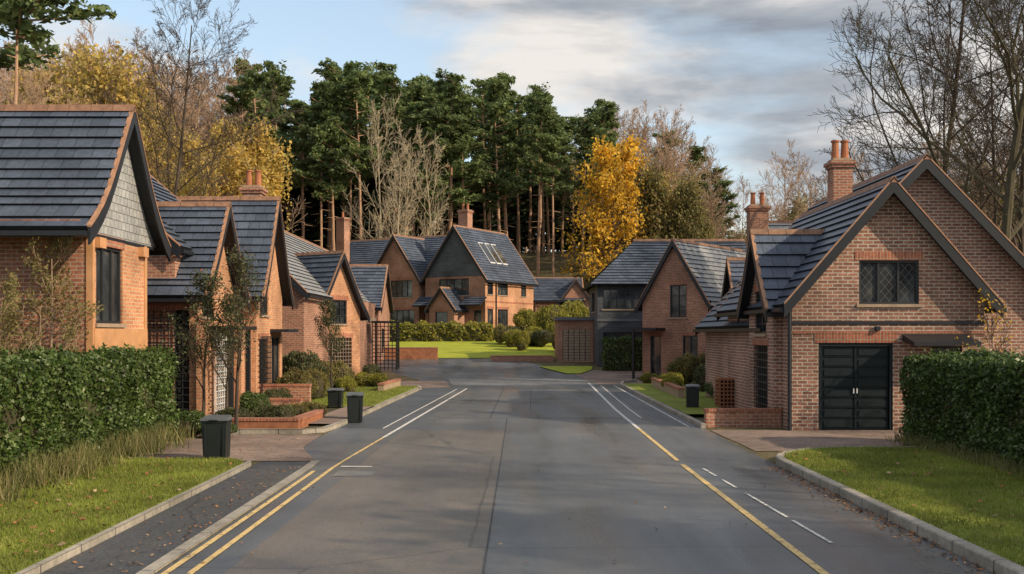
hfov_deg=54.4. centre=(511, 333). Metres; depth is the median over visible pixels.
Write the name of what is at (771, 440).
driveway
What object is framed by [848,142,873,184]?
bare tree
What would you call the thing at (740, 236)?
autumn tree
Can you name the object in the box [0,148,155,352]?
walls
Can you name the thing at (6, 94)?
bare tree
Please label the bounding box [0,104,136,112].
ridge tiles
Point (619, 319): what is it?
band course
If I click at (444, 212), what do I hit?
pine tree
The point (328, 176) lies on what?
pine tree
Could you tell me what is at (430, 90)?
pine tree
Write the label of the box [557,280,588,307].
bargeboards
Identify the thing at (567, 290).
verge capping
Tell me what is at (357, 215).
fir tree
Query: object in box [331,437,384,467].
road marking
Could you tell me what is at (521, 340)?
yellow shrub
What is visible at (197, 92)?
bare tree
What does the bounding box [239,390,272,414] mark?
green shrub
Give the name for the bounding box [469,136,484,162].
fir tree
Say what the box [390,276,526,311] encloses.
lintels
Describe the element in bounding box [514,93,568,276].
pine tree
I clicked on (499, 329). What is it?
olive shrub
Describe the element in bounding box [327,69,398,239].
pine tree
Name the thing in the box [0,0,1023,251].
sky
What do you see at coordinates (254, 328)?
porch canopy
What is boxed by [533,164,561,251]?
pine tree
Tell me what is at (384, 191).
pine tree
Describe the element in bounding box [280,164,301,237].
fir tree
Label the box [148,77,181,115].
bare tree
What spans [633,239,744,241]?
ridge tiles
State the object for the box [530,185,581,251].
fir tree
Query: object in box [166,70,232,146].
bare tree
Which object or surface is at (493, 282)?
gutter
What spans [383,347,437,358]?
brick wall
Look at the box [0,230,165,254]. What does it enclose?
gutter
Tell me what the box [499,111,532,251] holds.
pine tree
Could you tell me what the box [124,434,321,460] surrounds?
driveway
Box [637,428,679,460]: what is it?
road marking
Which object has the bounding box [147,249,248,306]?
gutter
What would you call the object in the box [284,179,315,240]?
fir tree
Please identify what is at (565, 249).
fir tree
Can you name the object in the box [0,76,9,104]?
bare tree
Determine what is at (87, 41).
bare tree
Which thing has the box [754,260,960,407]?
windows
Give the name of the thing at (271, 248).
verge capping
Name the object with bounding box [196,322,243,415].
pier
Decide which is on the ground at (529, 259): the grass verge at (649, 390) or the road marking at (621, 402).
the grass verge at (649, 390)
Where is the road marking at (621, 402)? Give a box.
[600,385,641,417]
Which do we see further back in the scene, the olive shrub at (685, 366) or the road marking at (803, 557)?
the olive shrub at (685, 366)
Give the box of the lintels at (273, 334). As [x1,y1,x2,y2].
[240,311,280,339]
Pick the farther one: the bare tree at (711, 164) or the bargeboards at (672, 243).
the bare tree at (711, 164)
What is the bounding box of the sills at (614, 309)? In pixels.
[591,309,633,313]
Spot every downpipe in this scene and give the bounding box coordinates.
[496,283,496,326]
[788,311,790,430]
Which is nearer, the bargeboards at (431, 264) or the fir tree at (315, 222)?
the bargeboards at (431, 264)
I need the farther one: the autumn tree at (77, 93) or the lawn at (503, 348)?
the autumn tree at (77, 93)
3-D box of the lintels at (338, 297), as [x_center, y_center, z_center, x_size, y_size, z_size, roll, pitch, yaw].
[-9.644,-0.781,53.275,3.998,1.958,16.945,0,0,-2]
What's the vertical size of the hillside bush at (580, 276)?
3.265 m
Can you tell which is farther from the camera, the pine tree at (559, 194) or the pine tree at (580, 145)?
the pine tree at (580, 145)
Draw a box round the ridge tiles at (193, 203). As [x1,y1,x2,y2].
[156,201,231,206]
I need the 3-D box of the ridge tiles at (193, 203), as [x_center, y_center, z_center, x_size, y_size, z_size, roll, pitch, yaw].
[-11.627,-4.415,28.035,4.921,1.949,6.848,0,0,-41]
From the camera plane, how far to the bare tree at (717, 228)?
115.66 m
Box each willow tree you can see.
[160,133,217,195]
[180,114,293,231]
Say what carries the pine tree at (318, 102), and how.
on the ground at (529, 259)
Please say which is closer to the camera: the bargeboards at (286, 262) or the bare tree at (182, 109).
the bargeboards at (286, 262)
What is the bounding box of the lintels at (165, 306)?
[147,269,227,334]
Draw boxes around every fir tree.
[274,140,300,234]
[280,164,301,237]
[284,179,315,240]
[288,188,326,242]
[293,155,337,248]
[304,174,356,250]
[340,176,374,238]
[345,177,382,239]
[362,133,411,238]
[364,175,392,238]
[372,161,392,237]
[398,176,417,235]
[404,184,444,235]
[439,160,481,228]
[452,180,497,231]
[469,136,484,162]
[470,189,503,230]
[481,183,520,236]
[485,188,516,243]
[493,167,533,245]
[507,168,526,252]
[507,168,551,251]
[515,189,541,244]
[527,174,567,251]
[527,216,545,252]
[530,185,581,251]
[556,207,581,251]
[561,180,592,247]
[575,210,596,252]
[580,228,623,252]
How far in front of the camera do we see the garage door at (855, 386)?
23.66 m
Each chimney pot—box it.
[342,203,468,216]
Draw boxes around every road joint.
[452,402,601,402]
[482,420,506,573]
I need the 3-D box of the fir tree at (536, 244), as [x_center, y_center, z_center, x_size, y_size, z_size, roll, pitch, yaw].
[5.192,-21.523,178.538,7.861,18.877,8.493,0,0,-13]
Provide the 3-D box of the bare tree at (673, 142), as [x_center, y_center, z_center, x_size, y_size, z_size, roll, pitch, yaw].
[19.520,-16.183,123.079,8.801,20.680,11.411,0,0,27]
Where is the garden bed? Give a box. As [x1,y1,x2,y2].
[302,388,355,428]
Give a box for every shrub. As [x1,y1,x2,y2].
[0,237,103,351]
[0,268,39,354]
[0,308,11,351]
[168,409,204,436]
[198,422,237,436]
[213,407,254,416]
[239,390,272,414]
[252,404,298,416]
[262,387,293,397]
[273,366,329,398]
[282,349,326,375]
[286,401,327,415]
[314,371,329,398]
[319,359,355,387]
[335,375,356,391]
[354,371,373,387]
[361,364,381,374]
[368,373,387,386]
[493,323,513,344]
[501,329,518,346]
[511,330,530,350]
[513,308,539,330]
[524,326,541,344]
[526,330,535,344]
[531,329,550,346]
[534,304,570,329]
[545,322,554,342]
[550,331,554,348]
[555,299,588,316]
[639,372,657,382]
[658,372,683,380]
[660,376,683,386]
[666,352,704,384]
[692,364,704,391]
[703,381,714,396]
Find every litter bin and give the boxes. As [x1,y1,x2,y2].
[200,415,232,458]
[326,388,343,407]
[346,392,363,422]
[685,384,699,407]
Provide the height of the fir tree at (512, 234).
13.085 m
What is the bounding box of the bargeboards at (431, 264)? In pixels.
[377,226,486,313]
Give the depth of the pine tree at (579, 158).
126.18 m
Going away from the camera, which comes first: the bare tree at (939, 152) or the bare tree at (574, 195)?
the bare tree at (939, 152)
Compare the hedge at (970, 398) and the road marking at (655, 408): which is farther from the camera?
the road marking at (655, 408)
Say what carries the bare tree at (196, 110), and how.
on the ground at (529, 259)
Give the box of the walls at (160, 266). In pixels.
[147,246,234,414]
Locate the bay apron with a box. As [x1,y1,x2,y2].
[94,328,147,350]
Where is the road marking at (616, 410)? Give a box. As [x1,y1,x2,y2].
[588,383,638,427]
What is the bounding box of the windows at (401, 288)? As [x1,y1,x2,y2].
[391,278,525,325]
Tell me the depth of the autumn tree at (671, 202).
105.67 m
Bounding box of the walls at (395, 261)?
[380,240,532,327]
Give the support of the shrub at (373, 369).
on the ground at (529, 259)
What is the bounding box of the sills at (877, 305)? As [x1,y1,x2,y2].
[752,304,922,336]
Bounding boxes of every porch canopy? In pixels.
[214,326,256,329]
[270,329,297,331]
[631,328,664,330]
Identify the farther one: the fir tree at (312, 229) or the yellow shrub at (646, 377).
the fir tree at (312, 229)
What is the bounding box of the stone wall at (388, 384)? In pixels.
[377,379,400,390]
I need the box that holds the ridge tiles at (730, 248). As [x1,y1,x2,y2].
[670,220,794,260]
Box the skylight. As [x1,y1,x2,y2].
[478,242,507,265]
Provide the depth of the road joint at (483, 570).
12.58 m
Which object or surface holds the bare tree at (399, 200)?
on the ground at (529, 259)
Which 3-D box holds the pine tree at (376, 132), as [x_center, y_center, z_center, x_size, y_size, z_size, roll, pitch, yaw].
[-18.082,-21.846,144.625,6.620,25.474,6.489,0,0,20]
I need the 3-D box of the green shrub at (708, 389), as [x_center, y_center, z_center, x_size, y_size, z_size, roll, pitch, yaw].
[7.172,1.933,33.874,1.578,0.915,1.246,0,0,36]
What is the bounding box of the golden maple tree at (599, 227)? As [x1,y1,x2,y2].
[556,129,653,280]
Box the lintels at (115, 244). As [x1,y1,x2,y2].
[100,234,124,249]
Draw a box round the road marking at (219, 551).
[186,468,333,573]
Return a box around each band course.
[484,301,533,304]
[597,319,641,320]
[791,321,985,333]
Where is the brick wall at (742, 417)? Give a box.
[703,408,781,426]
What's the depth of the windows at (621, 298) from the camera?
57.10 m
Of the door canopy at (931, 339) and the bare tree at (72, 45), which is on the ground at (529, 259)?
the bare tree at (72, 45)
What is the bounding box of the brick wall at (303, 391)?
[259,384,311,401]
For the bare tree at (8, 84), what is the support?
on the ground at (529, 259)
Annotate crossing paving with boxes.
[401,381,450,387]
[448,379,597,384]
[571,370,641,384]
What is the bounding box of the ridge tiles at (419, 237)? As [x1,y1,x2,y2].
[350,224,504,288]
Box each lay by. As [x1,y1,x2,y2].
[340,388,455,427]
[604,385,695,425]
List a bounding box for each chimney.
[239,185,267,195]
[335,209,473,261]
[744,204,770,250]
[823,158,856,202]
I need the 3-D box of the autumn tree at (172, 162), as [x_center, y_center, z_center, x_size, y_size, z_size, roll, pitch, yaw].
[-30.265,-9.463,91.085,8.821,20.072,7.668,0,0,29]
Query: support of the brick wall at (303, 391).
on the ground at (529, 259)
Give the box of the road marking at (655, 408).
[614,385,689,426]
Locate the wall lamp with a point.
(877, 328)
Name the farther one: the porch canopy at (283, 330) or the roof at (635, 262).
the roof at (635, 262)
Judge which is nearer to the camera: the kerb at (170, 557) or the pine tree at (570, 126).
the kerb at (170, 557)
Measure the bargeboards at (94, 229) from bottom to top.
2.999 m
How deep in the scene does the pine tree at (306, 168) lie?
136.81 m
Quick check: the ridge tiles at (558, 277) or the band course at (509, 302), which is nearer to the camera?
the band course at (509, 302)
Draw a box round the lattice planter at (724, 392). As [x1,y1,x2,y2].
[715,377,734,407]
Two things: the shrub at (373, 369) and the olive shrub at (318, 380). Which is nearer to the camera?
the olive shrub at (318, 380)
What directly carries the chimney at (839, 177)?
on the roof at (787, 264)
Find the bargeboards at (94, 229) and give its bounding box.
[88,112,170,261]
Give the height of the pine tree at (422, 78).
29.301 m
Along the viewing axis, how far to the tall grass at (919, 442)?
17.43 m
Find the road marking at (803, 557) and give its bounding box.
[680,464,828,573]
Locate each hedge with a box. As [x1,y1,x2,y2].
[0,340,186,480]
[389,319,493,341]
[601,334,641,370]
[897,344,1023,466]
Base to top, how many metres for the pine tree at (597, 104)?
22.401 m
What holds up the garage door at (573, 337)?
in the garage outbuilding
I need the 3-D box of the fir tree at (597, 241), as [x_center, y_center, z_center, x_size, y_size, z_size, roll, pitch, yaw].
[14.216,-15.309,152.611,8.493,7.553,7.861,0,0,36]
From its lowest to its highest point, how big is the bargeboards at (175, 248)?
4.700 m
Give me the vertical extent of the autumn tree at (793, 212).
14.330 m
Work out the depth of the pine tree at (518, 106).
132.04 m
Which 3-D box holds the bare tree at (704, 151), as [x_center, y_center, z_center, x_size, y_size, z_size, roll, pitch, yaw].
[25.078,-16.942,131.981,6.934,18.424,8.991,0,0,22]
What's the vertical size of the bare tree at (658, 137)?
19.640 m
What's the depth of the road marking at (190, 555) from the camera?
11.62 m
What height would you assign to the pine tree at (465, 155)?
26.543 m
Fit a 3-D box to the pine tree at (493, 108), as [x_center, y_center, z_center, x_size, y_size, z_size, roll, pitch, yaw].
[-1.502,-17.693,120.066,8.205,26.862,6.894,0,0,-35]
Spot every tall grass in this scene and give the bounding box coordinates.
[0,418,199,510]
[885,429,1023,475]
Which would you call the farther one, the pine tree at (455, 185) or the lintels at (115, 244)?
the pine tree at (455, 185)
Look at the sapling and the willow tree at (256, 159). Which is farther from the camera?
the willow tree at (256, 159)
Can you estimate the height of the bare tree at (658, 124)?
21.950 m
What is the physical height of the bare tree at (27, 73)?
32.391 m
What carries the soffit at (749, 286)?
attached to the walls at (947, 291)
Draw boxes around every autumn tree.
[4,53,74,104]
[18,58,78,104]
[39,46,113,103]
[42,37,146,156]
[43,43,121,104]
[58,44,173,142]
[92,39,158,143]
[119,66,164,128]
[139,102,179,184]
[141,114,174,186]
[157,121,194,186]
[615,153,677,244]
[624,167,676,248]
[655,168,714,238]
[657,184,684,238]
[666,202,714,238]
[699,217,718,238]
[729,222,745,243]
[771,192,808,219]
[962,159,1016,240]
[998,171,1020,248]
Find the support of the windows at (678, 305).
attached to the walls at (656, 308)
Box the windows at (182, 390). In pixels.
[147,300,227,413]
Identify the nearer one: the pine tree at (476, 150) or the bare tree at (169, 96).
the bare tree at (169, 96)
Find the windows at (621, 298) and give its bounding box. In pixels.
[593,289,641,348]
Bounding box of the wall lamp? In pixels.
[875,326,880,330]
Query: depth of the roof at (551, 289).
99.31 m
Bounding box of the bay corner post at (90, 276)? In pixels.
[86,236,146,351]
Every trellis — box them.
[214,334,226,412]
[261,336,270,394]
[371,321,400,369]
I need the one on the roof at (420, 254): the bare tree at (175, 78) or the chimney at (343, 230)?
the chimney at (343, 230)
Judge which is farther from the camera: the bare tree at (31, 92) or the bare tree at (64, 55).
the bare tree at (64, 55)
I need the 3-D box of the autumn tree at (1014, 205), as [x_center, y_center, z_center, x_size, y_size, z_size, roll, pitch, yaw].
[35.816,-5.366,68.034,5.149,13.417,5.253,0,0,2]
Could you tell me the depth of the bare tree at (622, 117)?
146.73 m
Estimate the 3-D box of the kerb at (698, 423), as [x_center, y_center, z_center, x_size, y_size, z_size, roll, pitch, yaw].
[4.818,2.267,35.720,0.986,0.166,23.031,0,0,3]
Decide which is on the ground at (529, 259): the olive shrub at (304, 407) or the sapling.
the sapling
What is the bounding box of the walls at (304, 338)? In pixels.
[282,266,388,375]
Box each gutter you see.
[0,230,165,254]
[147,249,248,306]
[251,299,290,305]
[308,295,392,319]
[422,281,538,312]
[533,301,583,301]
[693,308,1006,332]
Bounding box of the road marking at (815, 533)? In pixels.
[791,520,832,542]
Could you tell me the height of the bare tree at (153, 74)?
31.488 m
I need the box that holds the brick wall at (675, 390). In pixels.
[651,377,684,397]
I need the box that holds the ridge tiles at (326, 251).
[284,230,387,265]
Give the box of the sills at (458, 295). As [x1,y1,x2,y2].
[392,294,526,297]
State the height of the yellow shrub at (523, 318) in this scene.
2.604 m
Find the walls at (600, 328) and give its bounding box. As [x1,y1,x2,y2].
[589,286,645,366]
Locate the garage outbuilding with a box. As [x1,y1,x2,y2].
[552,317,593,361]
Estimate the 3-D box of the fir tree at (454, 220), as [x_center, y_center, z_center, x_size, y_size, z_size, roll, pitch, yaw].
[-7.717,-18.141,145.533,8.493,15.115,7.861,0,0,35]
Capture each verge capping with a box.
[86,107,170,246]
[150,174,250,299]
[262,200,293,300]
[290,251,393,315]
[378,226,537,309]
[533,277,588,299]
[635,239,745,306]
[696,157,1023,325]
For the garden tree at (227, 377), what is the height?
3.536 m
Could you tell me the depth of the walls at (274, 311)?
32.71 m
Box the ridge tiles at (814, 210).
[749,154,929,234]
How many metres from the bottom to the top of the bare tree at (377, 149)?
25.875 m
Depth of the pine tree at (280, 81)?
132.24 m
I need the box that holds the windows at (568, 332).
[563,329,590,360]
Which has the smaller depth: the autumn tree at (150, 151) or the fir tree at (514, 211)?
the autumn tree at (150, 151)
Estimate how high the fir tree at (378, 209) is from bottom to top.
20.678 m
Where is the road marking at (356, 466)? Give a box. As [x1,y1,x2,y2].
[341,466,372,466]
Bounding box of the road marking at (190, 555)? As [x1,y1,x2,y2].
[161,471,314,573]
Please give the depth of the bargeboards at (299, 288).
46.07 m
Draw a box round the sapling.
[954,286,1020,352]
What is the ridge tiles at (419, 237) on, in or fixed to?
on the roof at (420, 254)
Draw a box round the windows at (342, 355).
[328,300,383,367]
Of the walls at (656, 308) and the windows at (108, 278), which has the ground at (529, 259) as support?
the walls at (656, 308)
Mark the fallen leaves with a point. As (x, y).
(82, 518)
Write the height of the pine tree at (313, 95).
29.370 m
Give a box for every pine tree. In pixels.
[0,0,116,103]
[0,9,67,80]
[214,85,268,160]
[224,57,264,116]
[226,68,294,169]
[257,80,294,195]
[258,90,298,148]
[261,59,302,196]
[277,99,326,238]
[278,74,298,205]
[281,105,314,240]
[289,102,348,246]
[298,79,323,155]
[301,97,338,249]
[304,80,360,250]
[310,72,343,200]
[311,57,348,250]
[320,61,346,82]
[325,126,370,240]
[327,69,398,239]
[328,90,374,240]
[336,60,392,237]
[361,69,410,237]
[361,74,423,233]
[363,60,400,123]
[365,71,376,223]
[369,95,394,237]
[378,104,421,235]
[382,80,448,236]
[393,107,458,235]
[411,73,441,235]
[419,99,472,223]
[420,68,484,231]
[422,83,447,235]
[425,76,474,233]
[431,87,449,233]
[437,95,497,226]
[442,164,446,234]
[446,151,470,181]
[464,78,502,229]
[467,104,505,230]
[468,71,538,246]
[468,76,526,231]
[472,89,504,229]
[473,78,506,161]
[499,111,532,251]
[504,95,539,255]
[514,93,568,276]
[515,88,534,252]
[516,102,565,272]
[519,82,555,253]
[527,91,569,253]
[529,115,574,276]
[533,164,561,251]
[543,131,578,254]
[558,114,585,251]
[567,116,601,272]
[573,118,593,179]
[574,98,616,256]
[578,101,635,270]
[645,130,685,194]
[677,145,718,219]
[705,166,735,228]
[710,178,740,238]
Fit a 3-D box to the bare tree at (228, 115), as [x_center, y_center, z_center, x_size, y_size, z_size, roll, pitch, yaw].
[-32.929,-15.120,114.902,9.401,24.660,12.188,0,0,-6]
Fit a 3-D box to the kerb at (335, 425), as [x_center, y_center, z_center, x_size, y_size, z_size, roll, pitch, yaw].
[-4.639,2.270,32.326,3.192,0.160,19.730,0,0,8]
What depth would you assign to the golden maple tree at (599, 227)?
103.51 m
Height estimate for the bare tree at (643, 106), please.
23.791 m
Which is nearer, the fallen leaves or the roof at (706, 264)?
the fallen leaves
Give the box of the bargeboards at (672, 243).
[636,241,730,312]
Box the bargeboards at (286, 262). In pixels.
[263,203,293,309]
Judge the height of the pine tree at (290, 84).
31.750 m
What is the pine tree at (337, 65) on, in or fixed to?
on the ground at (529, 259)
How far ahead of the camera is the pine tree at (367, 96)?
154.75 m
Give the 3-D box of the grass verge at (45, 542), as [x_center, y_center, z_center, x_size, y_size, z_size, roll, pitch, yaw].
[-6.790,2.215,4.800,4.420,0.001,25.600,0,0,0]
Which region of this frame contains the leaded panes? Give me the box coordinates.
[861,263,914,301]
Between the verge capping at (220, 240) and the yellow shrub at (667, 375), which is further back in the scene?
the yellow shrub at (667, 375)
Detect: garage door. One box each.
[563,330,590,360]
[819,343,892,429]
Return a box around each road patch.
[224,431,504,573]
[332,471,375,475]
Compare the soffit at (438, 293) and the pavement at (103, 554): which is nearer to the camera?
the pavement at (103, 554)
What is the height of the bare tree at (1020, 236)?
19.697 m
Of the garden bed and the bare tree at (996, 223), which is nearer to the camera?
the garden bed
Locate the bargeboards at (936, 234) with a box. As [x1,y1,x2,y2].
[695,159,1023,335]
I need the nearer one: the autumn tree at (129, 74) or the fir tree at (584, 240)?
the autumn tree at (129, 74)
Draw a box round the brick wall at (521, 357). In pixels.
[490,355,553,360]
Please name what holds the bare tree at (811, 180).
on the ground at (529, 259)
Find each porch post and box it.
[228,330,250,407]
[632,331,634,378]
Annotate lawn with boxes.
[389,340,495,357]
[493,342,554,356]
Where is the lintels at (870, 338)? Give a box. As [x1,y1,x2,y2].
[752,251,923,345]
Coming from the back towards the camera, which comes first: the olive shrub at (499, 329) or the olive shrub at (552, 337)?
the olive shrub at (499, 329)
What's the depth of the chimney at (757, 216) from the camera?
43.25 m
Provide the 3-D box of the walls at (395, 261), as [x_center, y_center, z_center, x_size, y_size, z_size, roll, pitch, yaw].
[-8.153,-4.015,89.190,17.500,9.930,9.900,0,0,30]
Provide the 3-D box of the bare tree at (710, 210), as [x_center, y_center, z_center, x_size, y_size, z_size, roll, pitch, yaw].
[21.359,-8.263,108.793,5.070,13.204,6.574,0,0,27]
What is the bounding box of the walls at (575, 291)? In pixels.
[534,283,588,313]
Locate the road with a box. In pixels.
[156,359,994,573]
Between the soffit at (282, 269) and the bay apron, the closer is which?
the bay apron
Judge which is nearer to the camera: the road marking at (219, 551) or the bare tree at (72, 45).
the road marking at (219, 551)
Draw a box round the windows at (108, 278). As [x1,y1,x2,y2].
[96,247,120,323]
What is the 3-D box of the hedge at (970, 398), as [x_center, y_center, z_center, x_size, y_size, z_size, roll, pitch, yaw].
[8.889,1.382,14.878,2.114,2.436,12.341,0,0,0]
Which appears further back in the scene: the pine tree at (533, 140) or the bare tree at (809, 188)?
the pine tree at (533, 140)
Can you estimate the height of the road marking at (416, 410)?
0.001 m
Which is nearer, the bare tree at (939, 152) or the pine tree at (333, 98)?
the bare tree at (939, 152)
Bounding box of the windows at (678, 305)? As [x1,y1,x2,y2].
[651,285,697,376]
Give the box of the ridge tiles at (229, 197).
[176,196,280,200]
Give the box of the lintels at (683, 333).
[648,280,729,335]
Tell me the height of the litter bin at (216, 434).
0.800 m
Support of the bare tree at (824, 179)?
on the ground at (529, 259)
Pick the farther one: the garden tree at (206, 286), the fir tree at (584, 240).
the fir tree at (584, 240)
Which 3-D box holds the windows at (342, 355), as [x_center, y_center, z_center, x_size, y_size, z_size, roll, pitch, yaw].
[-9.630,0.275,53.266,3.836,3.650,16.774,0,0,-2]
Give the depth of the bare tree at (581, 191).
141.31 m
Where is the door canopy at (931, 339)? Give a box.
[902,334,981,345]
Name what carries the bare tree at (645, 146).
on the ground at (529, 259)
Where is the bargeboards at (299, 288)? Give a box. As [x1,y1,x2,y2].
[290,253,393,322]
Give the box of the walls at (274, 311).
[238,248,281,393]
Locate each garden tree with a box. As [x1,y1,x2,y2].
[163,267,241,414]
[183,243,271,427]
[191,297,250,408]
[311,299,348,387]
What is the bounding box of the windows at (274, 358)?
[238,297,278,383]
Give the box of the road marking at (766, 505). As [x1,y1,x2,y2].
[745,493,787,516]
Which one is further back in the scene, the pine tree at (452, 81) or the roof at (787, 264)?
the pine tree at (452, 81)
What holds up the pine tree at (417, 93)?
on the ground at (529, 259)
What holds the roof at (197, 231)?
on the walls at (160, 266)
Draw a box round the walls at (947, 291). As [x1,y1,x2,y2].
[705,169,1023,429]
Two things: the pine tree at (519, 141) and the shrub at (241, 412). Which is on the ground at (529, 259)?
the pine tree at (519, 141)
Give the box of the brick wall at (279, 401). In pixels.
[269,398,302,405]
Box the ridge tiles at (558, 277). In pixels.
[534,277,578,279]
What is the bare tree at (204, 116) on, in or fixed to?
on the ground at (529, 259)
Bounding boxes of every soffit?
[0,110,163,251]
[147,220,245,302]
[181,199,290,302]
[304,253,392,317]
[379,230,534,311]
[582,248,646,290]
[639,242,743,308]
[696,170,1017,328]
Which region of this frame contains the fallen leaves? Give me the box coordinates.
[0,449,1023,552]
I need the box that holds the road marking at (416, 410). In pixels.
[384,389,456,427]
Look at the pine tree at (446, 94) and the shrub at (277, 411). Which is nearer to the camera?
the shrub at (277, 411)
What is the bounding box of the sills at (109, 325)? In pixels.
[95,323,126,327]
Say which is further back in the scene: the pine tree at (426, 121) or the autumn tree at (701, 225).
the pine tree at (426, 121)
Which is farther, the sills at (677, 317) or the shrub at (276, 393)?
the sills at (677, 317)
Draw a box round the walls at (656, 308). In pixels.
[642,248,729,374]
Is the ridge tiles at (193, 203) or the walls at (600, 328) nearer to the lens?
the ridge tiles at (193, 203)
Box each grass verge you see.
[0,459,243,573]
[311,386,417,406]
[540,366,591,372]
[623,383,720,413]
[787,448,1023,564]
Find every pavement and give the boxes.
[40,462,308,573]
[309,406,373,423]
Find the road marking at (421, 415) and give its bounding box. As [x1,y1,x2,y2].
[383,388,466,436]
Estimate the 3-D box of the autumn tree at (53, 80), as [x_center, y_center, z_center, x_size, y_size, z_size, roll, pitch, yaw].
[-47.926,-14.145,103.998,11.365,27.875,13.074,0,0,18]
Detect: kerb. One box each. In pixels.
[15,461,250,573]
[136,461,318,573]
[231,385,421,433]
[619,380,705,427]
[776,446,1023,573]
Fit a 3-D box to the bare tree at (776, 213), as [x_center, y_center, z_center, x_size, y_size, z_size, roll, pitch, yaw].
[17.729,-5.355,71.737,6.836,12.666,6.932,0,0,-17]
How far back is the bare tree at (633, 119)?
143.61 m
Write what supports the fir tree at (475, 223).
on the ground at (529, 259)
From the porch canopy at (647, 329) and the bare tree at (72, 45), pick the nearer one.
the porch canopy at (647, 329)
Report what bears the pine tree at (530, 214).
on the ground at (529, 259)
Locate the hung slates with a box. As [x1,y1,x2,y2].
[426,230,481,277]
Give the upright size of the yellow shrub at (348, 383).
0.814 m
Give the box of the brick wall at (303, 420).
[231,409,324,428]
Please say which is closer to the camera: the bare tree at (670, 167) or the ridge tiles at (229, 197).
the ridge tiles at (229, 197)
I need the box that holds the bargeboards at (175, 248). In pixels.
[156,181,250,311]
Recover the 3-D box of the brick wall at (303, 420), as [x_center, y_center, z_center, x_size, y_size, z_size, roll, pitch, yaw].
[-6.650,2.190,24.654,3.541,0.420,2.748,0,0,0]
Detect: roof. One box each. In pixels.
[0,111,128,227]
[147,177,248,295]
[197,201,277,296]
[284,232,386,307]
[349,226,537,310]
[533,278,583,300]
[582,241,745,288]
[675,223,791,305]
[695,161,918,327]
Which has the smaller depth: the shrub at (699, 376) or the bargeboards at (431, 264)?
the shrub at (699, 376)
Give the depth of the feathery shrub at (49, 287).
18.29 m
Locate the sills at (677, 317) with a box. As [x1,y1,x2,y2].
[668,317,687,318]
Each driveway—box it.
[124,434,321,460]
[711,430,907,450]
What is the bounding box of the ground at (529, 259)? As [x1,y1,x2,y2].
[154,252,787,573]
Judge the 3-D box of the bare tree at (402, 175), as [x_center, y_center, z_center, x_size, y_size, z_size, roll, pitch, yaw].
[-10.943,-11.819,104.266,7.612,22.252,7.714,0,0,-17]
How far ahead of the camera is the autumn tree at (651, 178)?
105.60 m
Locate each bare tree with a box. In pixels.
[0,39,20,99]
[0,68,20,95]
[0,70,18,104]
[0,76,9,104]
[0,83,13,104]
[1,51,63,95]
[3,59,50,99]
[8,73,31,103]
[8,80,52,104]
[14,57,99,104]
[22,42,91,76]
[40,29,110,71]
[63,18,138,98]
[64,36,106,58]
[87,0,306,195]
[94,26,156,90]
[126,49,181,121]
[129,64,166,102]
[132,46,192,124]
[139,50,189,122]
[145,97,192,140]
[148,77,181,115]
[150,98,206,147]
[154,53,216,139]
[159,75,206,146]
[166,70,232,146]
[169,81,211,142]
[171,66,219,127]
[176,48,286,176]
[181,66,223,142]
[192,56,232,139]
[193,104,227,151]
[199,86,289,226]
[204,48,300,212]
[208,95,246,142]
[233,116,310,232]
[340,90,413,239]
[365,140,420,238]
[367,116,444,238]
[381,127,449,235]
[556,119,611,244]
[569,146,620,249]
[586,107,649,249]
[588,105,633,252]
[588,111,633,253]
[612,125,675,254]
[615,116,664,217]
[618,107,654,243]
[619,122,658,219]
[622,99,667,196]
[636,133,674,230]
[637,146,702,231]
[641,121,710,229]
[643,105,705,206]
[644,146,682,233]
[652,104,685,176]
[654,151,677,215]
[657,116,703,187]
[681,136,713,203]
[697,143,743,238]
[699,180,731,238]
[700,143,716,189]
[701,198,730,238]
[707,165,735,235]
[713,216,724,237]
[719,175,805,238]
[725,176,757,237]
[733,139,813,233]
[770,152,822,219]
[782,184,817,219]
[795,170,826,217]
[799,167,823,207]
[807,0,1023,209]
[807,175,826,207]
[817,0,1023,240]
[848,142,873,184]
[854,0,1023,247]
[913,0,1023,253]
[920,132,962,179]
[924,135,959,183]
[964,135,1015,225]
[964,158,1017,242]
[988,118,1021,192]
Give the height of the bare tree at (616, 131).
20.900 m
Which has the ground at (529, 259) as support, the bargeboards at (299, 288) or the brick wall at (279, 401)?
the brick wall at (279, 401)
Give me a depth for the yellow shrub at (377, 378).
40.83 m
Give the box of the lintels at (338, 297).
[328,295,383,337]
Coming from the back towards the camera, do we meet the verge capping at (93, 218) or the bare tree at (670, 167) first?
the bare tree at (670, 167)
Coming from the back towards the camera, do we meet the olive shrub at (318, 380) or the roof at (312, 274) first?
the roof at (312, 274)
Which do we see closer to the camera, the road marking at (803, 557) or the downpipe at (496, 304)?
the road marking at (803, 557)
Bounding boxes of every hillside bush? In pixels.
[570,272,583,277]
[579,275,591,294]
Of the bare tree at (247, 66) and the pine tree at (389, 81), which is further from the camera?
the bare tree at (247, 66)

